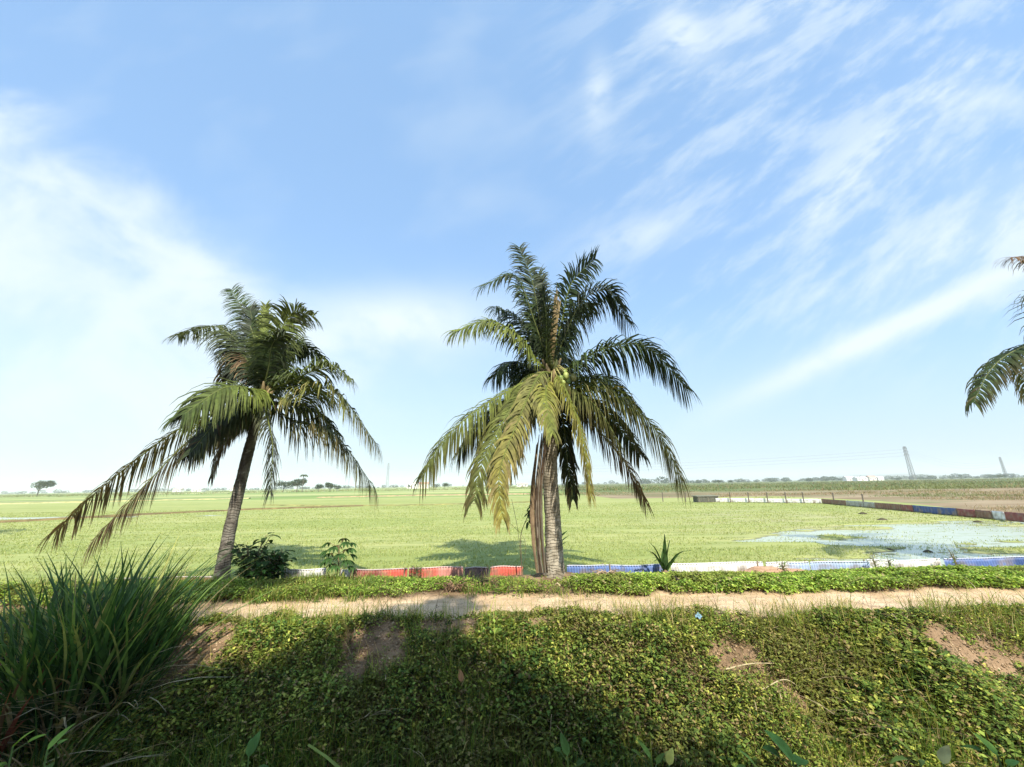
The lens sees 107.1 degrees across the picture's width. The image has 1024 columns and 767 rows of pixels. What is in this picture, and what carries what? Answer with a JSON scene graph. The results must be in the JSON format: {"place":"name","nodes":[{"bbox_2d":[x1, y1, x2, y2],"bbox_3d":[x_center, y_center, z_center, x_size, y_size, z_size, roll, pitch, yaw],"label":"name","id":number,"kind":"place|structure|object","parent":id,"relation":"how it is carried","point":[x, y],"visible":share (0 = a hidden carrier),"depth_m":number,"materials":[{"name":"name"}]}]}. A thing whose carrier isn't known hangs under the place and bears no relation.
{"place":"outdoors","nodes":[
{"label":"outdoors","id":0,"kind":"place"},
{"bbox_2d":[172,488,183,491],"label":"house","id":1,"kind":"structure","parent":0,"point":[178,490],"depth_m":499.59,"materials":[{"name":"white"}]},
{"bbox_2d":[191,488,205,491],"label":"house","id":2,"kind":"structure","parent":0,"point":[198,489],"depth_m":518.08,"materials":[{"name":"white"}]},
{"bbox_2d":[0,477,1023,583],"bbox_3d":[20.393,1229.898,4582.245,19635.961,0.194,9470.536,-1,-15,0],"label":"field","id":3,"kind":"structure","parent":0,"point":[254,500],"depth_m":21.67,"materials":[{"name":"green plant"}]},
{"bbox_2d":[30,480,56,495],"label":"lone tree","id":4,"kind":"object","parent":3,"relation":"on","point":[40,484],"visible":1,"depth_m":252.53,"materials":[{"name":"green plant"}]},
{"bbox_2d":[0,498,248,503],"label":"bund","id":5,"kind":"structure","parent":3,"relation":"on","point":[115,501],"depth_m":85.29,"materials":[{"name":"green plant"}]},
{"bbox_2d":[0,505,362,522],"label":"bund","id":6,"kind":"structure","parent":3,"relation":"on","point":[42,519],"depth_m":37.13,"materials":[{"name":"green plant"}]},
{"bbox_2d":[0,486,530,497],"bbox_3d":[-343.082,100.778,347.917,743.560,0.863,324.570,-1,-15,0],"label":"dry brush","id":7,"kind":"object","parent":3,"relation":"on","point":[173,493],"visible":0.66,"depth_m":273.26,"materials":[{"name":"brown plant"}]},
{"bbox_2d":[273,480,292,490],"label":"tree","id":8,"kind":"object","parent":3,"relation":"on","point":[284,484],"visible":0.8,"depth_m":240.43,"materials":[{"name":"green plant"}]},
{"bbox_2d":[0,482,583,493],"bbox_3d":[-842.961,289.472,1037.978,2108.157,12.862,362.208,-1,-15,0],"label":"woods","id":9,"kind":"object","parent":3,"relation":"on","point":[217,489],"visible":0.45,"depth_m":994.05,"materials":[{"name":"green plant"}]},
{"bbox_2d":[287,478,306,490],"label":"tree","id":10,"kind":"object","parent":3,"relation":"on","point":[296,484],"visible":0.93,"depth_m":237.71,"materials":[{"name":"green plant"}]},
{"bbox_2d":[325,482,334,489],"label":"tree","id":11,"kind":"object","parent":3,"relation":"on","point":[329,486],"visible":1,"depth_m":230.72,"materials":[{"name":"green plant"}]},
{"bbox_2d":[261,501,529,505],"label":"bund","id":12,"kind":"structure","parent":3,"relation":"on","point":[388,504],"depth_m":46.32,"materials":[{"name":"green plant"}]},
{"bbox_2d":[407,482,418,488],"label":"house","id":13,"kind":"structure","parent":3,"relation":"on","point":[411,483],"depth_m":403.07,"materials":[{"name":"white"}]},
{"bbox_2d":[317,493,527,497],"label":"bund","id":14,"kind":"structure","parent":3,"relation":"on","point":[410,495],"depth_m":91.46,"materials":[{"name":"green plant"}]},
{"bbox_2d":[516,483,527,486],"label":"house","id":15,"kind":"structure","parent":3,"relation":"on","point":[522,484],"depth_m":402.33,"materials":[{"name":"white"}]},
{"bbox_2d":[693,495,717,501],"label":"sheet","id":16,"kind":"object","parent":3,"relation":"on","point":[705,498],"visible":0.99,"depth_m":41.81,"materials":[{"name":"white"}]},
{"bbox_2d":[715,498,756,502],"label":"barrier sheet","id":17,"kind":"object","parent":3,"relation":"on","point":[752,500],"visible":0.92,"depth_m":40.54,"materials":[{"name":"white plastic"}]},
{"bbox_2d":[757,498,787,502],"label":"barrier sheet","id":18,"kind":"object","parent":3,"relation":"on","point":[761,500],"visible":0.96,"depth_m":38.78,"materials":[{"name":"white plastic"}]},
{"bbox_2d":[523,478,1023,495],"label":"crop","id":19,"kind":"object","parent":3,"relation":"on","point":[910,484],"visible":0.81,"depth_m":126.00,"materials":[{"name":"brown plant"}]},
{"bbox_2d":[564,485,1023,512],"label":"dry brush","id":20,"kind":"object","parent":3,"relation":"on","point":[972,495],"visible":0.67,"depth_m":55.23,"materials":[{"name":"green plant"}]},
{"bbox_2d":[583,473,1023,483],"bbox_3d":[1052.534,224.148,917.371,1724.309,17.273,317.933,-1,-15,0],"label":"woods","id":21,"kind":"object","parent":3,"relation":"on","point":[643,481],"visible":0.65,"depth_m":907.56,"materials":[{"name":"green plant"}]},
{"bbox_2d":[787,499,821,502],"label":"barrier sheet","id":22,"kind":"object","parent":3,"relation":"on","point":[805,501],"visible":0.9,"depth_m":37.17,"materials":[{"name":"white plastic"}]},
{"bbox_2d":[822,499,846,505],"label":"barrier sheet","id":23,"kind":"object","parent":3,"relation":"on","point":[833,502],"visible":0.98,"depth_m":34.52,"materials":[{"name":"brown plastic"}]},
{"bbox_2d":[846,500,874,507],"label":"barrier sheet","id":24,"kind":"object","parent":3,"relation":"on","point":[860,504],"visible":0.95,"depth_m":30.82,"materials":[{"name":"white plastic"}]},
{"bbox_2d":[874,502,901,510],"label":"barrier sheet","id":25,"kind":"object","parent":3,"relation":"on","point":[887,506],"visible":0.98,"depth_m":27.74,"materials":[{"name":"brown plastic"}]},
{"bbox_2d":[900,504,913,511],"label":"barrier sheet","id":26,"kind":"object","parent":3,"relation":"on","point":[907,508],"visible":0.91,"depth_m":25.97,"materials":[{"name":"red plastic"}]},
{"bbox_2d":[903,446,916,479],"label":"pylon","id":27,"kind":"object","parent":3,"relation":"on","point":[908,458],"visible":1,"depth_m":545.26,"materials":[{"name":"metal"}]},
{"bbox_2d":[388,449,902,472],"bbox_3d":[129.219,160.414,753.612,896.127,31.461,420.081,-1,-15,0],"label":"power line","id":28,"kind":"object","parent":27,"relation":"attached to","point":[712,461],"visible":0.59,"depth_m":640.53,"materials":[{"name":"metal"}]},
{"bbox_2d":[912,505,957,515],"bbox_3d":[26.657,8.059,23.952,0.084,0.579,3.464,-5,-15,13],"label":"barrier sheet","id":29,"kind":"object","parent":3,"relation":"on","point":[938,510],"visible":0.95,"depth_m":23.71,"materials":[{"name":"blue plastic"}]},
{"bbox_2d":[956,508,976,517],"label":"barrier sheet","id":30,"kind":"object","parent":3,"relation":"on","point":[966,513],"visible":0.97,"depth_m":21.70,"materials":[{"name":"red plastic"}]},
{"bbox_2d":[975,509,992,518],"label":"barrier sheet","id":31,"kind":"object","parent":3,"relation":"on","point":[983,514],"visible":0.9,"depth_m":20.73,"materials":[{"name":"brown plastic"}]},
{"bbox_2d":[991,510,1006,520],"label":"barrier sheet","id":32,"kind":"object","parent":3,"relation":"on","point":[998,515],"visible":0.94,"depth_m":19.92,"materials":[{"name":"white plastic"}]},
{"bbox_2d":[999,457,1008,477],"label":"pylon","id":33,"kind":"object","parent":3,"relation":"on","point":[1002,464],"visible":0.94,"depth_m":738.50,"materials":[{"name":"metal"}]},
{"bbox_2d":[1004,512,1023,521],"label":"barrier sheet","id":34,"kind":"object","parent":3,"relation":"on","point":[1014,517],"visible":0.96,"depth_m":19.17,"materials":[{"name":"red plastic"}]},
{"bbox_2d":[0,575,1023,766],"bbox_3d":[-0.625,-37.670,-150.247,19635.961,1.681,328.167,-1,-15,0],"label":"ground","id":35,"kind":"structure","parent":0,"point":[936,632],"depth_m":5.16,"materials":[{"name":"soil"}]},
{"bbox_2d":[0,730,46,766],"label":"broad leaf plant","id":36,"kind":"object","parent":35,"relation":"on","point":[2,764],"visible":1,"depth_m":2.91,"materials":[{"name":"green plant"}]},
{"bbox_2d":[42,723,74,766],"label":"broad leaf plant","id":37,"kind":"object","parent":35,"relation":"on","point":[55,739],"visible":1,"depth_m":2.77,"materials":[{"name":"green plant"}]},
{"bbox_2d":[0,634,178,761],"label":"red leaf plant","id":38,"kind":"object","parent":35,"relation":"on","point":[12,728],"visible":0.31,"depth_m":3.92,"materials":[{"name":"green plant"}]},
{"bbox_2d":[0,653,221,766],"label":"tall grass","id":39,"kind":"structure","parent":35,"relation":"on","point":[57,761],"depth_m":4.04,"materials":[{"name":"green plant"}]},
{"bbox_2d":[0,533,262,766],"bbox_3d":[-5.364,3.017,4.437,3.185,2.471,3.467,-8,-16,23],"label":"tall grass","id":40,"kind":"structure","parent":35,"relation":"on","point":[71,696],"depth_m":4.45,"materials":[{"name":"green plant"}]},
{"bbox_2d":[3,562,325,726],"bbox_3d":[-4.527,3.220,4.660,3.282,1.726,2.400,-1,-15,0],"label":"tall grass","id":41,"kind":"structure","parent":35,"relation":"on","point":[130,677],"depth_m":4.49,"materials":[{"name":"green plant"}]},
{"bbox_2d":[118,575,211,580],"bbox_3d":[-7.661,4.375,8.260,2.300,0.318,0.093,-1,-15,0],"label":"barrier sheet","id":42,"kind":"object","parent":35,"relation":"on","point":[178,578],"visible":0.11,"depth_m":8.29,"materials":[{"name":"brown plastic"}]},
{"bbox_2d":[36,283,382,579],"bbox_3d":[-6.177,0.715,9.540,6.849,7.707,4.556,-1,-15,0],"label":"coconut palm","id":43,"kind":"object","parent":35,"relation":"on","point":[259,359],"visible":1,"depth_m":8.78,"materials":[{"name":"green plant"}]},
{"bbox_2d":[218,532,280,578],"bbox_3d":[-5.532,3.772,8.118,0.935,0.982,1.075,-1,-15,0],"label":"shrub","id":44,"kind":"object","parent":35,"relation":"on","point":[252,554],"visible":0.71,"depth_m":7.96,"materials":[{"name":"green plant"}]},
{"bbox_2d":[246,731,268,766],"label":"broad leaf plant","id":45,"kind":"object","parent":35,"relation":"on","point":[253,742],"visible":1,"depth_m":2.92,"materials":[{"name":"green plant"}]},
{"bbox_2d":[241,559,292,580],"bbox_3d":[-5.102,3.923,7.835,0.596,0.521,1.112,-4,-15,12],"label":"shrub","id":46,"kind":"object","parent":35,"relation":"on","point":[255,571],"visible":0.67,"depth_m":7.66,"materials":[{"name":"green plant"}]},
{"bbox_2d":[251,549,296,579],"bbox_3d":[-5.045,3.857,7.946,0.864,0.683,0.830,-1,-15,0],"label":"shrub","id":47,"kind":"object","parent":35,"relation":"on","point":[273,557],"visible":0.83,"depth_m":7.92,"materials":[{"name":"green plant"}]},
{"bbox_2d":[0,568,604,605],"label":"grass","id":48,"kind":"structure","parent":35,"relation":"on","point":[334,578],"depth_m":7.09,"materials":[{"name":"green plant"}]},
{"bbox_2d":[281,567,325,577],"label":"barrier sheet","id":49,"kind":"object","parent":35,"relation":"on","point":[296,571],"visible":0.44,"depth_m":8.33,"materials":[{"name":"white"}]},
{"bbox_2d":[307,744,339,766],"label":"wild grass","id":50,"kind":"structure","parent":35,"relation":"on","point":[330,760],"depth_m":2.54,"materials":[{"name":"green plant"}]},
{"bbox_2d":[318,538,357,573],"bbox_3d":[-3.658,3.729,7.973,0.798,0.827,0.717,-1,-15,0],"label":"cassava plant","id":51,"kind":"object","parent":35,"relation":"on","point":[338,556],"visible":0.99,"depth_m":7.88,"materials":[{"name":"green plant"}]},
{"bbox_2d":[339,568,351,576],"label":"barrier sheet","id":52,"kind":"object","parent":35,"relation":"on","point":[347,573],"visible":0.36,"depth_m":8.32,"materials":[{"name":"white plastic"}]},
{"bbox_2d":[352,567,407,577],"bbox_3d":[-2.896,4.243,8.258,1.203,0.411,0.091,-1,-15,0],"label":"barrier sheet","id":53,"kind":"object","parent":35,"relation":"on","point":[397,572],"visible":0.59,"depth_m":8.29,"materials":[{"name":"red"}]},
{"bbox_2d":[411,566,421,577],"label":"weed","id":54,"kind":"object","parent":35,"relation":"on","point":[416,575],"visible":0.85,"depth_m":8.07,"materials":[{"name":"green plant"}]},
{"bbox_2d":[409,565,462,577],"bbox_3d":[-1.665,4.224,8.300,1.193,0.413,0.084,-1,-15,-1],"label":"barrier sheet","id":55,"kind":"object","parent":35,"relation":"on","point":[445,571],"visible":0.62,"depth_m":8.32,"materials":[{"name":"red"}]},
{"bbox_2d":[435,579,476,593],"bbox_3d":[-1.056,3.765,7.041,0.791,0.214,0.442,-1,-15,0],"label":"dead frond pile","id":56,"kind":"object","parent":35,"relation":"on","point":[452,586],"visible":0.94,"depth_m":7.01,"materials":[{"name":"brown plant"}]},
{"bbox_2d":[464,565,488,576],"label":"barrier sheet","id":57,"kind":"object","parent":35,"relation":"on","point":[476,571],"visible":0.66,"depth_m":8.34,"materials":[{"name":"black plastic"}]},
{"bbox_2d":[0,583,956,625],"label":"grass","id":58,"kind":"structure","parent":35,"relation":"on","point":[476,591],"depth_m":6.77,"materials":[{"name":"green plant"}]},
{"bbox_2d":[463,576,506,588],"bbox_3d":[-0.511,3.840,7.291,0.856,0.213,0.442,-5,-15,13],"label":"dead frond pile","id":59,"kind":"object","parent":35,"relation":"on","point":[484,582],"visible":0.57,"depth_m":7.26,"materials":[{"name":"brown plant"}]},
{"bbox_2d":[490,565,522,576],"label":"barrier sheet","id":60,"kind":"object","parent":35,"relation":"on","point":[499,570],"visible":0.72,"depth_m":8.31,"materials":[{"name":"red"}]},
{"bbox_2d":[0,600,1023,766],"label":"ground cover","id":61,"kind":"object","parent":35,"relation":"on","point":[590,659],"visible":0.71,"depth_m":4.58,"materials":[{"name":"green plant"}]},
{"bbox_2d":[726,663,773,669],"bbox_3d":[3.062,3.637,4.866,0.615,0.086,0.026,-2,-15,3],"label":"cane","id":62,"kind":"object","parent":61,"relation":"on","point":[746,664],"visible":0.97,"depth_m":4.86,"materials":[{"name":"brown wood"}]},
{"bbox_2d":[762,679,796,689],"bbox_3d":[3.334,3.730,4.686,0.534,0.119,0.022,1,-15,-9],"label":"twig","id":63,"kind":"object","parent":61,"relation":"on","point":[778,681],"visible":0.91,"depth_m":4.68,"materials":[{"name":"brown wood"}]},
{"bbox_2d":[0,582,1023,766],"bbox_3d":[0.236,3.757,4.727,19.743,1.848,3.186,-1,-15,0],"label":"grass","id":64,"kind":"structure","parent":35,"relation":"on","point":[766,613],"depth_m":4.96,"materials":[{"name":"green plant"}]},
{"bbox_2d":[458,670,463,681],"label":"fallen leaf","id":65,"kind":"object","parent":64,"relation":"on","point":[460,676],"visible":0.91,"depth_m":4.68,"materials":[{"name":"brown plant"}]},
{"bbox_2d":[0,564,1023,606],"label":"ground cover","id":66,"kind":"object","parent":35,"relation":"on","point":[856,579],"visible":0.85,"depth_m":6.97,"materials":[{"name":"green plant"}]},
{"bbox_2d":[0,579,1023,766],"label":"dead stems","id":67,"kind":"object","parent":35,"relation":"on","point":[686,655],"visible":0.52,"depth_m":4.96,"materials":[{"name":"beige plant"}]},
{"bbox_2d":[511,499,529,577],"bbox_3d":[0.240,3.333,8.154,0.622,1.622,0.271,-1,-15,0],"label":"sapling","id":68,"kind":"object","parent":35,"relation":"on","point":[528,517],"visible":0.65,"depth_m":8.18,"materials":[{"name":"green plant"}]},
{"bbox_2d":[534,572,574,578],"bbox_3d":[0.954,4.081,8.168,1.100,0.155,0.700,-1,-15,0],"label":"soil heap","id":69,"kind":"object","parent":35,"relation":"on","point":[539,575],"visible":0.24,"depth_m":8.04,"materials":[{"name":"soil"}]},
{"bbox_2d":[410,242,701,579],"bbox_3d":[1.042,0.081,9.352,6.026,8.526,4.506,-1,-15,0],"label":"coconut palm","id":70,"kind":"object","parent":35,"relation":"on","point":[532,389],"visible":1,"depth_m":8.45,"materials":[{"name":"green plant"}]},
{"bbox_2d":[553,732,584,766],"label":"broad leaf plant","id":71,"kind":"object","parent":35,"relation":"on","point":[565,746],"visible":1,"depth_m":2.90,"materials":[{"name":"green plant"}]},
{"bbox_2d":[150,568,1021,753],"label":"plant litter","id":72,"kind":"object","parent":35,"relation":"on","point":[595,648],"visible":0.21,"depth_m":5.17,"materials":[{"name":"brown plant"}]},
{"bbox_2d":[567,563,605,573],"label":"barrier sheet","id":73,"kind":"object","parent":35,"relation":"on","point":[579,569],"visible":0.6,"depth_m":8.26,"materials":[{"name":"blue plastic"}]},
{"bbox_2d":[589,569,620,574],"bbox_3d":[1.962,3.982,7.920,0.772,0.182,0.397,-3,-15,9],"label":"dead frond pile","id":74,"kind":"object","parent":35,"relation":"on","point":[600,572],"visible":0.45,"depth_m":7.91,"materials":[{"name":"brown plant"}]},
{"bbox_2d":[618,748,647,766],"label":"grass clump","id":75,"kind":"object","parent":35,"relation":"on","point":[636,759],"visible":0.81,"depth_m":3.98,"materials":[{"name":"green plant"}]},
{"bbox_2d":[605,564,668,572],"bbox_3d":[2.775,4.178,8.323,1.404,0.414,0.092,-1,-15,-1],"label":"barrier sheet","id":76,"kind":"object","parent":35,"relation":"on","point":[641,568],"visible":0.46,"depth_m":8.35,"materials":[{"name":"blue plastic"}]},
{"bbox_2d":[631,740,663,766],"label":"broad leaf plant","id":77,"kind":"object","parent":35,"relation":"on","point":[659,757],"visible":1,"depth_m":2.98,"materials":[{"name":"green plant"}]},
{"bbox_2d":[649,534,689,572],"bbox_3d":[3.303,3.664,8.044,0.952,0.836,0.405,-1,-15,0],"label":"palm sprout","id":78,"kind":"object","parent":35,"relation":"on","point":[665,565],"visible":0.91,"depth_m":8.08,"materials":[{"name":"green plant"}]},
{"bbox_2d":[665,747,673,766],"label":"broad leaf plant","id":79,"kind":"object","parent":35,"relation":"on","point":[669,754],"visible":1,"depth_m":2.80,"materials":[{"name":"green plant"}]},
{"bbox_2d":[671,561,762,571],"bbox_3d":[4.519,4.127,8.297,2.033,0.418,0.084,-1,-15,-1],"label":"barrier sheet","id":80,"kind":"object","parent":35,"relation":"on","point":[722,566],"visible":0.55,"depth_m":8.33,"materials":[{"name":"white plastic"}]},
{"bbox_2d":[736,749,755,766],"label":"broad leaf plant","id":81,"kind":"object","parent":35,"relation":"on","point":[748,757],"visible":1,"depth_m":2.87,"materials":[{"name":"green plant"}]},
{"bbox_2d":[743,566,805,572],"bbox_3d":[5.609,4.010,8.146,1.800,0.153,0.360,-1,-15,0],"label":"soil heap","id":82,"kind":"object","parent":35,"relation":"on","point":[762,569],"visible":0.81,"depth_m":8.08,"materials":[{"name":"soil"}]},
{"bbox_2d":[774,560,790,571],"bbox_3d":[5.776,3.933,8.098,0.317,0.284,0.299,6,-16,-24],"label":"weed","id":83,"kind":"object","parent":35,"relation":"on","point":[783,566],"visible":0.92,"depth_m":8.07,"materials":[{"name":"green plant"}]},
{"bbox_2d":[762,730,808,766],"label":"broad leaf plant","id":84,"kind":"object","parent":35,"relation":"on","point":[782,745],"visible":1,"depth_m":2.58,"materials":[{"name":"green plant"}]},
{"bbox_2d":[765,560,809,570],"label":"barrier sheet","id":85,"kind":"object","parent":35,"relation":"on","point":[804,564],"visible":0.52,"depth_m":8.30,"materials":[{"name":"white plastic"}]},
{"bbox_2d":[810,559,870,569],"bbox_3d":[7.201,4.090,8.279,1.292,0.413,0.102,-1,-15,0],"label":"barrier sheet","id":86,"kind":"object","parent":35,"relation":"on","point":[816,565],"visible":0.58,"depth_m":8.31,"materials":[{"name":"blue plastic"}]},
{"bbox_2d":[866,553,883,568],"bbox_3d":[7.756,3.849,8.102,0.278,0.365,0.270,4,-16,-19],"label":"weed","id":87,"kind":"object","parent":35,"relation":"on","point":[874,563],"visible":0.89,"depth_m":8.09,"materials":[{"name":"green plant"}]},
{"bbox_2d":[881,556,896,567],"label":"weed","id":88,"kind":"object","parent":35,"relation":"on","point":[889,562],"visible":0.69,"depth_m":8.09,"materials":[{"name":"green plant"}]},
{"bbox_2d":[866,557,941,567],"bbox_3d":[8.707,4.081,8.361,1.655,0.416,0.076,-1,-15,-1],"label":"barrier sheet","id":89,"kind":"object","parent":35,"relation":"on","point":[917,562],"visible":0.45,"depth_m":8.38,"materials":[{"name":"white plastic"}]},
{"bbox_2d":[887,732,924,766],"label":"broad leaf plant","id":90,"kind":"object","parent":35,"relation":"on","point":[898,758],"visible":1,"depth_m":2.88,"materials":[{"name":"green plant"}]},
{"bbox_2d":[936,745,950,766],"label":"broad leaf plant","id":91,"kind":"object","parent":35,"relation":"on","point":[944,755],"visible":1,"depth_m":2.79,"materials":[{"name":"green plant"}]},
{"bbox_2d":[943,548,962,565],"bbox_3d":[9.467,3.779,8.137,0.295,0.465,0.276,-7,-16,23],"label":"weed","id":92,"kind":"object","parent":35,"relation":"on","point":[955,559],"visible":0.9,"depth_m":8.12,"materials":[{"name":"green plant"}]},
{"bbox_2d":[943,556,1023,566],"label":"barrier sheet","id":93,"kind":"object","parent":35,"relation":"on","point":[1002,561],"visible":0.62,"depth_m":8.36,"materials":[{"name":"blue plastic"}]},
{"bbox_2d":[961,733,1019,766],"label":"broad leaf plant","id":94,"kind":"object","parent":35,"relation":"on","point":[993,749],"visible":1,"depth_m":2.80,"materials":[{"name":"green plant"}]},
{"bbox_2d":[965,256,1023,416],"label":"coconut palm","id":95,"kind":"object","parent":35,"relation":"on","point":[1013,369],"visible":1,"depth_m":9.09,"materials":[{"name":"green plant"}]},
{"bbox_2d":[0,515,1023,565],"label":"water","id":96,"kind":"structure","parent":0,"point":[938,534],"depth_m":14.79,"materials":[{"name":"blue liquid"}]},
{"bbox_2d":[0,499,1023,582],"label":"rice seedlings","id":97,"kind":"object","parent":96,"relation":"in","point":[388,532],"visible":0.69,"depth_m":16.85,"materials":[{"name":"green plant"}]},
{"bbox_2d":[0,0,1023,492],"label":"sky","id":98,"kind":"structure","parent":0,"point":[812,205],"materials":[{"name":"blue"}]},
{"bbox_2d":[193,588,1023,622],"bbox_3d":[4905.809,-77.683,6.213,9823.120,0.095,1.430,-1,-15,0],"label":"path","id":99,"kind":"structure","parent":0,"point":[730,601],"depth_m":6.39,"materials":[{"name":"soil"}]},
{"bbox_2d":[171,585,1023,623],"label":"pebbles","id":100,"kind":"object","parent":99,"relation":"on","point":[624,601],"visible":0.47,"depth_m":6.40,"materials":[{"name":"stone"}]},
{"bbox_2d":[842,476,852,480],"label":"house","id":101,"kind":"structure","parent":0,"point":[847,478],"depth_m":538.32,"materials":[{"name":"white"}]},
{"bbox_2d":[852,477,867,480],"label":"house","id":102,"kind":"structure","parent":0,"point":[859,478],"depth_m":517.76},
{"bbox_2d":[866,476,876,480],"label":"house","id":103,"kind":"structure","parent":0,"point":[871,478],"depth_m":538.49,"materials":[{"name":"white"}]},
{"bbox_2d":[817,473,957,478],"bbox_3d":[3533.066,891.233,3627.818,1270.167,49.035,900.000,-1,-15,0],"label":"hills","id":104,"kind":"structure","parent":0,"point":[894,475],"depth_m":3435.93,"materials":[{"name":"green plant"}]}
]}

